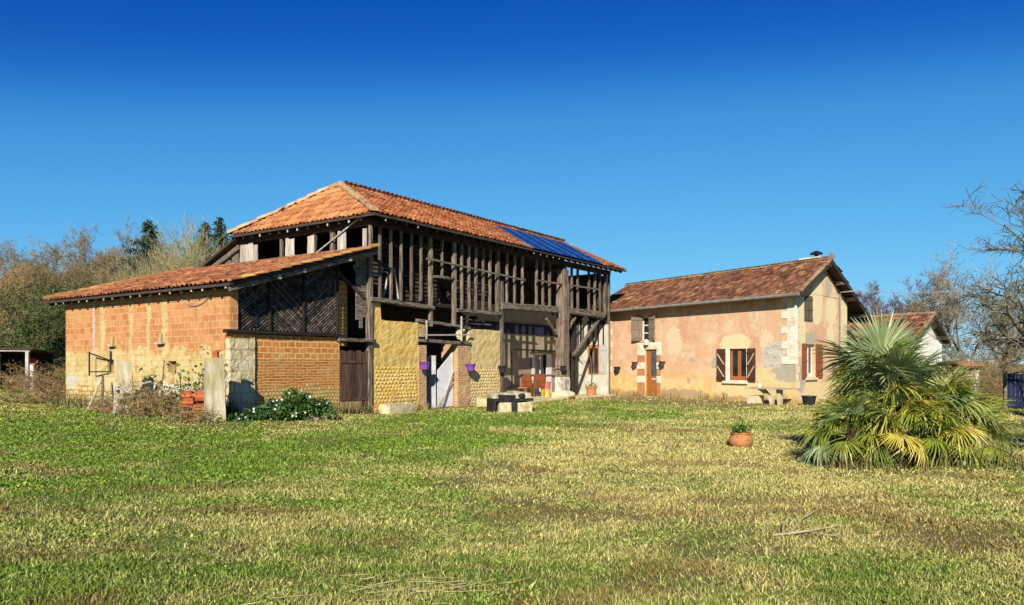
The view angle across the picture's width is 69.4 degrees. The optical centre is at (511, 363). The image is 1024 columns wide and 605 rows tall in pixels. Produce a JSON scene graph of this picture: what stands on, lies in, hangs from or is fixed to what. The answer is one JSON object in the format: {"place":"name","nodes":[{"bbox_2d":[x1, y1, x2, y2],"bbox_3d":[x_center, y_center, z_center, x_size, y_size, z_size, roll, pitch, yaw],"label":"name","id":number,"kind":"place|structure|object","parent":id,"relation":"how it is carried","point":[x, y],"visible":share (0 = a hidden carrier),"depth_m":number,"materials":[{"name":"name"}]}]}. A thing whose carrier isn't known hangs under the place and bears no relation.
{"place":"outdoors","nodes":[
{"label":"outdoors","id":0,"kind":"place"},
{"bbox_2d":[2,407,1008,604],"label":"fallen leaves","id":1,"kind":"object","parent":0,"point":[348,582],"depth_m":6.32,"materials":[{"name":"plant"}]},
{"bbox_2d":[0,338,1023,604],"bbox_3d":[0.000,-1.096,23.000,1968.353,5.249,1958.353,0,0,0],"label":"ground","id":2,"kind":"structure","parent":0,"point":[460,482],"depth_m":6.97,"materials":[{"name":"plant"}]},
{"bbox_2d":[0,318,12,347],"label":"evergreen tree","id":3,"kind":"object","parent":2,"relation":"on","point":[3,328],"visible":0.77,"depth_m":40.64,"materials":[{"name":"green plant"}]},
{"bbox_2d":[0,277,25,344],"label":"oak tree","id":4,"kind":"object","parent":2,"relation":"on","point":[2,312],"visible":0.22,"depth_m":54.76,"materials":[{"name":"brown plant"}]},
{"bbox_2d":[0,266,31,332],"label":"oak tree","id":5,"kind":"object","parent":2,"relation":"on","point":[8,281],"visible":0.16,"depth_m":58.95,"materials":[{"name":"brown plant"}]},
{"bbox_2d":[0,238,45,342],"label":"oak tree","id":6,"kind":"object","parent":2,"relation":"on","point":[19,256],"visible":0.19,"depth_m":62.64,"materials":[{"name":"brown plant"}]},
{"bbox_2d":[0,256,52,327],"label":"oak tree","id":7,"kind":"object","parent":2,"relation":"on","point":[17,280],"visible":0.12,"depth_m":62.07,"materials":[{"name":"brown plant"}]},
{"bbox_2d":[0,241,53,323],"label":"oak tree","id":8,"kind":"object","parent":2,"relation":"on","point":[30,265],"visible":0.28,"depth_m":61.68,"materials":[{"name":"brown plant"}]},
{"bbox_2d":[0,348,56,390],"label":"garden shelter","id":9,"kind":"object","parent":2,"relation":"on","point":[31,357],"visible":0.67,"depth_m":35.25,"materials":[{"name":"white wood"}]},
{"bbox_2d":[0,370,57,392],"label":"dry shrub","id":10,"kind":"object","parent":2,"relation":"on","point":[10,386],"visible":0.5,"depth_m":31.61,"materials":[{"name":"plant"}]},
{"bbox_2d":[0,259,61,344],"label":"oak tree","id":11,"kind":"object","parent":2,"relation":"on","point":[23,273],"visible":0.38,"depth_m":53.94,"materials":[{"name":"brown plant"}]},
{"bbox_2d":[0,389,63,403],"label":"dry shrub","id":12,"kind":"object","parent":2,"relation":"on","point":[27,399],"visible":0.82,"depth_m":23.21,"materials":[{"name":"plant"}]},
{"bbox_2d":[14,263,49,324],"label":"oak tree","id":13,"kind":"object","parent":2,"relation":"on","point":[36,280],"visible":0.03,"depth_m":67.49,"materials":[{"name":"brown plant"}]},
{"bbox_2d":[0,280,65,372],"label":"evergreen tree","id":14,"kind":"object","parent":2,"relation":"on","point":[16,343],"visible":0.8,"depth_m":40.73,"materials":[{"name":"green plant"}]},
{"bbox_2d":[1,360,65,393],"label":"dry shrub","id":15,"kind":"object","parent":2,"relation":"on","point":[18,375],"visible":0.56,"depth_m":30.81,"materials":[{"name":"brown plant"}]},
{"bbox_2d":[5,361,65,397],"bbox_3d":[-16.477,0.620,26.461,3.386,1.395,2.176,0,0,0],"label":"dry shrub","id":16,"kind":"object","parent":2,"relation":"on","point":[26,385],"visible":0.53,"depth_m":26.32,"materials":[{"name":"brown plant"}]},
{"bbox_2d":[0,274,75,379],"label":"evergreen tree","id":17,"kind":"object","parent":2,"relation":"on","point":[60,348],"visible":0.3,"depth_m":43.51,"materials":[{"name":"green plant"}]},
{"bbox_2d":[5,232,78,330],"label":"oak tree","id":18,"kind":"object","parent":2,"relation":"on","point":[54,251],"visible":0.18,"depth_m":69.89,"materials":[{"name":"brown plant"}]},
{"bbox_2d":[27,380,65,402],"bbox_3d":[-14.453,0.915,23.578,1.912,0.854,1.995,0,0,0],"label":"dry shrub","id":19,"kind":"object","parent":2,"relation":"on","point":[52,391],"visible":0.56,"depth_m":23.26,"materials":[{"name":"brown plant"}]},
{"bbox_2d":[20,246,75,281],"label":"oak tree","id":20,"kind":"object","parent":2,"relation":"on","point":[44,262],"visible":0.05,"depth_m":75.35,"materials":[{"name":"brown plant"}]},
{"bbox_2d":[31,255,80,341],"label":"oak tree","id":21,"kind":"object","parent":2,"relation":"on","point":[57,268],"visible":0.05,"depth_m":74.88,"materials":[{"name":"brown plant"}]},
{"bbox_2d":[24,234,92,352],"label":"oak tree","id":22,"kind":"object","parent":2,"relation":"on","point":[48,250],"visible":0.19,"depth_m":67.44,"materials":[{"name":"brown plant"}]},
{"bbox_2d":[37,270,95,369],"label":"evergreen tree","id":23,"kind":"object","parent":2,"relation":"on","point":[68,288],"visible":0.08,"depth_m":46.98,"materials":[{"name":"green plant"}]},
{"bbox_2d":[23,255,113,361],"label":"oak tree","id":24,"kind":"object","parent":2,"relation":"on","point":[82,281],"visible":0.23,"depth_m":56.21,"materials":[{"name":"brown plant"}]},
{"bbox_2d":[44,252,105,299],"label":"oak tree","id":25,"kind":"object","parent":2,"relation":"on","point":[58,278],"visible":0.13,"depth_m":63.30,"materials":[{"name":"brown plant"}]},
{"bbox_2d":[40,221,123,281],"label":"oak tree","id":26,"kind":"object","parent":2,"relation":"on","point":[84,240],"visible":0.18,"depth_m":69.45,"materials":[{"name":"brown plant"}]},
{"bbox_2d":[50,237,131,286],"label":"oak tree","id":27,"kind":"object","parent":2,"relation":"on","point":[108,255],"visible":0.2,"depth_m":68.09,"materials":[{"name":"brown plant"}]},
{"bbox_2d":[61,260,121,287],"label":"oak tree","id":28,"kind":"object","parent":2,"relation":"on","point":[83,277],"visible":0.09,"depth_m":61.20,"materials":[{"name":"brown plant"}]},
{"bbox_2d":[66,253,118,286],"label":"oak tree","id":29,"kind":"object","parent":2,"relation":"on","point":[86,267],"visible":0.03,"depth_m":68.81,"materials":[{"name":"brown plant"}]},
{"bbox_2d":[87,378,100,409],"bbox_3d":[-11.438,0.857,20.262,0.424,0.937,0.069,0,0,-15],"label":"leaning pole","id":30,"kind":"object","parent":2,"relation":"on","point":[95,392],"visible":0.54,"depth_m":20.25,"materials":[{"name":"brown wood"}]},
{"bbox_2d":[74,270,123,285],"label":"oak tree","id":31,"kind":"object","parent":2,"relation":"on","point":[98,279],"visible":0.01,"depth_m":61.61,"materials":[{"name":"brown plant"}]},
{"bbox_2d":[79,252,122,283],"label":"oak tree","id":32,"kind":"object","parent":2,"relation":"on","point":[100,263],"visible":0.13,"depth_m":67.18,"materials":[{"name":"brown plant"}]},
{"bbox_2d":[100,376,103,406],"bbox_3d":[-11.067,0.832,19.973,0.097,0.978,0.170,0,0,0],"label":"leaning pole","id":33,"kind":"object","parent":2,"relation":"on","point":[102,390],"visible":0.68,"depth_m":19.96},
{"bbox_2d":[82,400,136,412],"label":"dry shrub","id":34,"kind":"object","parent":2,"relation":"on","point":[98,409],"visible":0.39,"depth_m":19.02,"materials":[{"name":"brown plant"}]},
{"bbox_2d":[86,261,145,284],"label":"poplar tree","id":35,"kind":"object","parent":2,"relation":"on","point":[110,274],"visible":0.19,"depth_m":48.36,"materials":[{"name":"plant"}]},
{"bbox_2d":[92,262,143,284],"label":"oak tree","id":36,"kind":"object","parent":2,"relation":"on","point":[106,279],"visible":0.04,"depth_m":57.37,"materials":[{"name":"brown plant"}]},
{"bbox_2d":[117,361,132,401],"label":"concrete pillar","id":37,"kind":"structure","parent":2,"relation":"on","point":[124,371],"depth_m":19.11,"materials":[{"name":"concrete"}]},
{"bbox_2d":[22,384,243,418],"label":"weeds","id":38,"kind":"object","parent":2,"relation":"on","point":[228,406],"visible":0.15,"depth_m":20.71,"materials":[{"name":"plant"}]},
{"bbox_2d":[98,214,169,280],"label":"oak tree","id":39,"kind":"object","parent":2,"relation":"on","point":[119,256],"visible":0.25,"depth_m":66.85,"materials":[{"name":"brown plant"}]},
{"bbox_2d":[106,219,166,276],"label":"conifer tree","id":40,"kind":"object","parent":2,"relation":"on","point":[150,233],"visible":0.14,"depth_m":65.59,"materials":[{"name":"green plant"}]},
{"bbox_2d":[95,392,177,416],"bbox_3d":[-8.882,0.962,17.538,1.697,0.749,1.201,0,0,26],"label":"dry shrub","id":41,"kind":"object","parent":2,"relation":"on","point":[146,413],"visible":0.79,"depth_m":17.47,"materials":[{"name":"plant"}]},
{"bbox_2d":[113,381,159,413],"bbox_3d":[-9.425,0.864,18.626,1.111,0.826,0.564,0,0,-25],"label":"plank heap","id":42,"kind":"object","parent":2,"relation":"on","point":[116,389],"visible":0.34,"depth_m":18.54,"materials":[{"name":"wood"}]},
{"bbox_2d":[112,252,160,279],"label":"poplar tree","id":43,"kind":"object","parent":2,"relation":"on","point":[141,260],"visible":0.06,"depth_m":53.59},
{"bbox_2d":[96,377,185,416],"bbox_3d":[-8.889,0.767,17.883,2.338,1.100,1.254,0,0,0],"label":"dry shrub","id":44,"kind":"object","parent":2,"relation":"on","point":[133,393],"visible":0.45,"depth_m":17.77,"materials":[{"name":"brown plant"}]},
{"bbox_2d":[130,250,174,275],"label":"poplar tree","id":45,"kind":"object","parent":2,"relation":"on","point":[154,257],"visible":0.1,"depth_m":49.26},
{"bbox_2d":[109,229,201,280],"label":"poplar tree","id":46,"kind":"object","parent":2,"relation":"on","point":[154,254],"visible":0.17,"depth_m":52.67,"materials":[{"name":"plant"}]},
{"bbox_2d":[141,249,171,270],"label":"oak tree","id":47,"kind":"object","parent":2,"relation":"on","point":[156,259],"visible":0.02,"depth_m":63.86,"materials":[{"name":"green plant"}]},
{"bbox_2d":[138,255,175,274],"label":"poplar tree","id":48,"kind":"object","parent":2,"relation":"on","point":[146,265],"visible":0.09,"depth_m":48.28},
{"bbox_2d":[160,360,164,398],"bbox_3d":[-8.742,0.623,18.454,0.052,1.387,0.536,0,0,-9],"label":"leaning pole","id":49,"kind":"object","parent":2,"relation":"on","point":[162,376],"visible":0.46,"depth_m":18.55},
{"bbox_2d":[133,384,201,417],"bbox_3d":[-8.075,0.916,17.447,1.551,0.862,1.263,0,0,-19],"label":"dry shrub","id":50,"kind":"object","parent":2,"relation":"on","point":[158,400],"visible":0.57,"depth_m":17.38,"materials":[{"name":"brown plant"}]},
{"bbox_2d":[129,238,215,276],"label":"poplar tree","id":51,"kind":"object","parent":2,"relation":"on","point":[170,258],"visible":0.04,"depth_m":52.38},
{"bbox_2d":[139,346,208,415],"bbox_3d":[-7.777,0.457,17.695,1.826,1.723,1.248,0,0,19],"label":"elder sapling","id":52,"kind":"object","parent":2,"relation":"on","point":[180,377],"visible":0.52,"depth_m":17.46,"materials":[{"name":"green plant"}]},
{"bbox_2d":[152,232,201,272],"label":"poplar tree","id":53,"kind":"object","parent":2,"relation":"on","point":[173,249],"visible":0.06,"depth_m":52.86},
{"bbox_2d":[148,215,211,270],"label":"poplar tree","id":54,"kind":"object","parent":2,"relation":"on","point":[177,246],"visible":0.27,"depth_m":47.60,"materials":[{"name":"plant"}]},
{"bbox_2d":[151,400,218,423],"bbox_3d":[-7.255,1.130,16.598,1.600,0.641,1.215,0,0,0],"label":"dry shrub","id":55,"kind":"object","parent":2,"relation":"on","point":[195,414],"visible":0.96,"depth_m":16.44,"materials":[{"name":"plant"}]},
{"bbox_2d":[157,232,217,269],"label":"poplar tree","id":56,"kind":"object","parent":2,"relation":"on","point":[203,256],"visible":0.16,"depth_m":45.84,"materials":[{"name":"plant"}]},
{"bbox_2d":[157,208,225,269],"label":"poplar tree","id":57,"kind":"object","parent":2,"relation":"on","point":[189,232],"visible":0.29,"depth_m":49.96,"materials":[{"name":"plant"}]},
{"bbox_2d":[180,391,203,419],"bbox_3d":[-7.284,0.984,17.226,0.792,0.687,0.303,0,0,-20],"label":"brick stack","id":58,"kind":"object","parent":2,"relation":"on","point":[190,403],"visible":0.38,"depth_m":17.07,"materials":[{"name":"brick"}]},
{"bbox_2d":[161,233,223,270],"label":"poplar tree","id":59,"kind":"object","parent":2,"relation":"on","point":[194,252],"visible":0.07,"depth_m":47.76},
{"bbox_2d":[165,228,224,270],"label":"poplar tree","id":60,"kind":"object","parent":2,"relation":"on","point":[187,263],"visible":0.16,"depth_m":46.80,"materials":[{"name":"plant"}]},
{"bbox_2d":[172,356,219,409],"bbox_3d":[-7.370,0.559,17.412,1.055,1.583,1.011,0,0,24],"label":"ivy clump","id":61,"kind":"object","parent":2,"relation":"on","point":[189,385],"visible":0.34,"depth_m":17.27,"materials":[{"name":"green plant"}]},
{"bbox_2d":[183,222,238,329],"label":"conifer tree","id":62,"kind":"object","parent":2,"relation":"on","point":[205,230],"visible":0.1,"depth_m":61.81,"materials":[{"name":"green plant"}]},
{"bbox_2d":[43,243,380,413],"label":"brick shed","id":63,"kind":"structure","parent":2,"relation":"on","point":[149,323],"depth_m":20.16,"materials":[{"name":"brick"}]},
{"bbox_2d":[204,357,225,421],"bbox_3d":[-6.827,0.654,16.984,0.435,1.566,0.310,0,0,-30],"label":"concrete slab","id":64,"kind":"object","parent":2,"relation":"on","point":[214,384],"depth_m":16.86,"materials":[{"name":"concrete"}]},
{"bbox_2d":[212,350,220,357],"bbox_3d":[-6.785,-0.202,16.995,0.170,0.210,0.124,0,0,0],"label":"loose brick","id":65,"kind":"object","parent":64,"relation":"on","point":[215,353],"visible":0.96,"depth_m":16.94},
{"bbox_2d":[208,217,230,253],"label":"conifer tree","id":66,"kind":"object","parent":2,"relation":"on","point":[219,225],"visible":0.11,"depth_m":69.84,"materials":[{"name":"green plant"}]},
{"bbox_2d":[226,387,338,421],"bbox_3d":[-5.503,1.016,17.915,2.883,0.889,0.884,0,0,-40],"label":"flowering bush","id":67,"kind":"object","parent":2,"relation":"on","point":[301,406],"visible":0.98,"depth_m":17.87,"materials":[{"name":"green plant"}]},
{"bbox_2d":[298,413,327,420],"bbox_3d":[-4.985,1.338,18.550,0.420,0.171,0.580,0,0,35],"label":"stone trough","id":68,"kind":"object","parent":2,"relation":"on","point":[312,417],"visible":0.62,"depth_m":18.37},
{"bbox_2d":[233,390,474,414],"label":"weeds","id":69,"kind":"object","parent":2,"relation":"on","point":[362,410],"visible":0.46,"depth_m":21.27,"materials":[{"name":"plant"}]},
{"bbox_2d":[241,569,528,604],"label":"straw","id":70,"kind":"object","parent":2,"relation":"on","point":[413,585],"visible":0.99,"depth_m":4.90,"materials":[{"name":"plant"}]},
{"bbox_2d":[380,403,414,413],"bbox_3d":[-3.400,1.351,22.000,0.420,0.292,1.071,0,0,35],"label":"stone trough","id":71,"kind":"object","parent":2,"relation":"on","point":[396,408],"visible":0.87,"depth_m":21.73,"materials":[{"name":"stone"}]},
{"bbox_2d":[199,180,625,411],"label":"timber barn","id":72,"kind":"structure","parent":2,"relation":"on","point":[454,291],"depth_m":26.39,"materials":[{"name":"brown wood"}]},
{"bbox_2d":[419,362,429,369],"bbox_3d":[-2.805,0.082,23.625,0.398,0.250,0.374,0,0,0],"label":"wall pot","id":73,"kind":"object","parent":72,"relation":"attached to","point":[424,365],"depth_m":23.51,"materials":[{"name":"purple plastic"}]},
{"bbox_2d":[426,356,435,407],"bbox_3d":[-2.902,0.615,24.819,0.900,1.730,0.030,0,0,35],"label":"door","id":74,"kind":"structure","parent":72,"relation":"in","point":[431,372],"depth_m":24.65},
{"bbox_2d":[465,364,475,370],"bbox_3d":[-1.453,0.147,25.537,0.423,0.250,0.374,0,0,0],"label":"wall pot","id":75,"kind":"object","parent":72,"relation":"attached to","point":[470,367],"depth_m":25.41,"materials":[{"name":"purple plastic"}]},
{"bbox_2d":[498,366,506,372],"bbox_3d":[-0.375,0.219,27.163,0.360,0.260,0.330,0,0,0],"label":"wall pot","id":76,"kind":"object","parent":72,"relation":"attached to","point":[502,369],"depth_m":27.06,"materials":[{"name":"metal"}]},
{"bbox_2d":[506,387,527,391],"bbox_3d":[0.073,1.235,31.500,1.000,0.430,0.700,0,0,-20],"label":"porch table","id":77,"kind":"object","parent":72,"relation":"on","point":[518,387],"visible":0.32,"depth_m":31.23,"materials":[{"name":"brown wood"}]},
{"bbox_2d":[521,374,531,396],"bbox_3d":[0.673,0.958,32.147,0.556,0.984,0.620,0,0,15],"label":"porch chair","id":78,"kind":"object","parent":72,"relation":"on","point":[526,380],"visible":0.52,"depth_m":31.89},
{"bbox_2d":[532,374,544,396],"bbox_3d":[1.135,0.958,31.945,0.556,0.984,0.619,0,0,-10],"label":"porch chair","id":79,"kind":"object","parent":72,"relation":"on","point":[539,381],"visible":0.91,"depth_m":31.70,"materials":[{"name":"wood"}]},
{"bbox_2d":[531,353,551,395],"bbox_3d":[1.285,0.494,33.275,0.130,1.909,1.710,0,0,35],"label":"french door","id":80,"kind":"structure","parent":72,"relation":"in","point":[541,363],"depth_m":33.41,"materials":[{"name":"white paint"}]},
{"bbox_2d":[541,382,550,396],"bbox_3d":[1.458,1.135,32.000,0.480,0.650,0.473,0,0,0],"label":"plastic bucket","id":81,"kind":"object","parent":72,"relation":"on","point":[547,388],"visible":0.83,"depth_m":31.82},
{"bbox_2d":[588,345,598,374],"bbox_3d":[3.863,-0.150,34.907,0.600,1.400,0.050,0,0,35],"label":"window","id":82,"kind":"structure","parent":72,"relation":"in","point":[595,361],"depth_m":34.89,"materials":[{"name":"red wood"}]},
{"bbox_2d":[477,398,486,406],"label":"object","id":83,"kind":"object","parent":2,"relation":"on","point":[481,402],"visible":0.65,"depth_m":25.34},
{"bbox_2d":[487,390,533,412],"bbox_3d":[-0.070,1.185,22.824,1.316,0.664,0.698,0,0,-19],"label":"barbecue","id":84,"kind":"object","parent":2,"relation":"on","point":[511,401],"visible":0.94,"depth_m":22.54,"materials":[{"name":"beige stone"}]},
{"bbox_2d":[611,387,787,403],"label":"weeds","id":85,"kind":"object","parent":2,"relation":"on","point":[721,397],"visible":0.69,"depth_m":30.82,"materials":[{"name":"plant"}]},
{"bbox_2d":[721,419,752,447],"bbox_3d":[4.043,1.263,13.277,0.633,0.518,0.513,0,0,-23],"label":"flowerpot","id":86,"kind":"object","parent":2,"relation":"on","point":[739,438],"visible":1,"depth_m":13.15,"materials":[{"name":"ceramic"}]},
{"bbox_2d":[610,251,871,403],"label":"pink house","id":87,"kind":"structure","parent":2,"relation":"on","point":[733,333],"depth_m":29.90,"materials":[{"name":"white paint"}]},
{"bbox_2d":[643,317,648,339],"bbox_3d":[6.202,-1.579,33.642,0.040,1.066,0.668,0,0,-33],"label":"window","id":88,"kind":"structure","parent":87,"relation":"in","point":[645,319],"depth_m":33.80,"materials":[{"name":"white paint"}]},
{"bbox_2d":[646,349,656,395],"bbox_3d":[6.339,0.435,33.418,0.065,2.091,0.733,0,0,-33],"label":"door","id":89,"kind":"structure","parent":87,"relation":"in","point":[651,357],"depth_m":33.46,"materials":[{"name":"brown wood"}]},
{"bbox_2d":[731,349,745,379],"bbox_3d":[9.028,0.054,29.320,0.050,1.251,0.858,0,0,-33],"label":"window","id":90,"kind":"structure","parent":87,"relation":"in","point":[738,356],"depth_m":29.34,"materials":[{"name":"orange wood"}]},
{"bbox_2d":[807,344,811,377],"bbox_3d":[11.198,-0.081,28.082,0.049,1.256,0.809,0,0,44],"label":"window","id":91,"kind":"structure","parent":87,"relation":"in","point":[809,357],"depth_m":28.23,"materials":[{"name":"white paint"}]},
{"bbox_2d":[859,283,1023,292],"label":"power cable","id":92,"kind":"object","parent":87,"relation":"attached to","point":[932,292],"visible":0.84,"depth_m":30.69,"materials":[{"name":"rubber"}]},
{"bbox_2d":[747,395,763,403],"bbox_3d":[9.046,1.348,27.485,0.468,0.326,0.481,0,0,-33],"label":"stone block","id":93,"kind":"object","parent":2,"relation":"on","point":[754,399],"depth_m":27.34,"materials":[{"name":"stone"}]},
{"bbox_2d":[745,387,796,404],"bbox_3d":[9.355,1.192,26.798,0.658,0.616,1.696,0,0,-41],"label":"stone table","id":94,"kind":"object","parent":2,"relation":"on","point":[766,393],"visible":0.93,"depth_m":26.65,"materials":[{"name":"stone"}]},
{"bbox_2d":[801,395,816,405],"bbox_3d":[10.546,1.330,26.273,0.540,0.340,0.540,0,0,0],"label":"dark tub","id":95,"kind":"object","parent":2,"relation":"on","point":[810,400],"visible":0.91,"depth_m":26.09,"materials":[{"name":"plastic"}]},
{"bbox_2d":[856,278,920,314],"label":"distant tree","id":96,"kind":"object","parent":2,"relation":"on","point":[899,308],"visible":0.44,"depth_m":80.01,"materials":[{"name":"brown plant"}]},
{"bbox_2d":[847,311,951,372],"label":"outbuilding","id":97,"kind":"structure","parent":2,"relation":"on","point":[923,321],"depth_m":34.90,"materials":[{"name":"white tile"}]},
{"bbox_2d":[790,305,1023,470],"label":"fan palm","id":98,"kind":"object","parent":2,"relation":"on","point":[896,390],"visible":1,"depth_m":10.60,"materials":[{"name":"green plant"}]},
{"bbox_2d":[808,425,1023,472],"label":"weeds","id":99,"kind":"object","parent":2,"relation":"on","point":[848,461],"visible":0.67,"depth_m":10.49,"materials":[{"name":"plant"}]},
{"bbox_2d":[878,269,979,341],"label":"distant tree","id":100,"kind":"object","parent":2,"relation":"on","point":[926,288],"visible":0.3,"depth_m":79.01,"materials":[{"name":"brown plant"}]},
{"bbox_2d":[878,240,1023,370],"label":"bare tree","id":101,"kind":"object","parent":2,"relation":"on","point":[942,317],"visible":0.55,"depth_m":43.35,"materials":[{"name":"brown plant"}]},
{"bbox_2d":[949,360,984,393],"bbox_3d":[20.919,0.727,34.074,1.167,1.745,1.031,0,0,-20],"label":"tiled porch","id":102,"kind":"object","parent":2,"relation":"on","point":[964,363],"visible":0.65,"depth_m":33.90,"materials":[{"name":"tile"}]},
{"bbox_2d":[929,179,1023,379],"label":"apple tree","id":103,"kind":"object","parent":2,"relation":"on","point":[997,338],"visible":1,"depth_m":19.31,"materials":[{"name":"brown plant"}]},
{"bbox_2d":[947,252,1023,383],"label":"bare tree","id":104,"kind":"object","parent":2,"relation":"on","point":[1007,322],"visible":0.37,"depth_m":43.82,"materials":[{"name":"brown plant"}]},
{"bbox_2d":[950,350,1022,391],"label":"dry shrub","id":105,"kind":"object","parent":2,"relation":"on","point":[985,364],"visible":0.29,"depth_m":36.90,"materials":[{"name":"brown plant"}]},
{"bbox_2d":[960,355,1023,397],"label":"dry shrub","id":106,"kind":"object","parent":2,"relation":"on","point":[995,384],"visible":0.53,"depth_m":31.97,"materials":[{"name":"brown plant"}]},
{"bbox_2d":[968,311,1023,377],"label":"bare tree","id":107,"kind":"object","parent":2,"relation":"on","point":[995,348],"visible":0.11,"depth_m":49.59,"materials":[{"name":"brown plant"}]},
{"bbox_2d":[1003,371,1023,407],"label":"boarded fence","id":108,"kind":"object","parent":2,"relation":"on","point":[1019,381],"visible":0.77,"depth_m":23.97,"materials":[{"name":"wood"}]},
{"bbox_2d":[0,0,1023,363],"label":"sky","id":109,"kind":"structure","parent":0,"point":[657,139],"materials":[{"name":"blue"}]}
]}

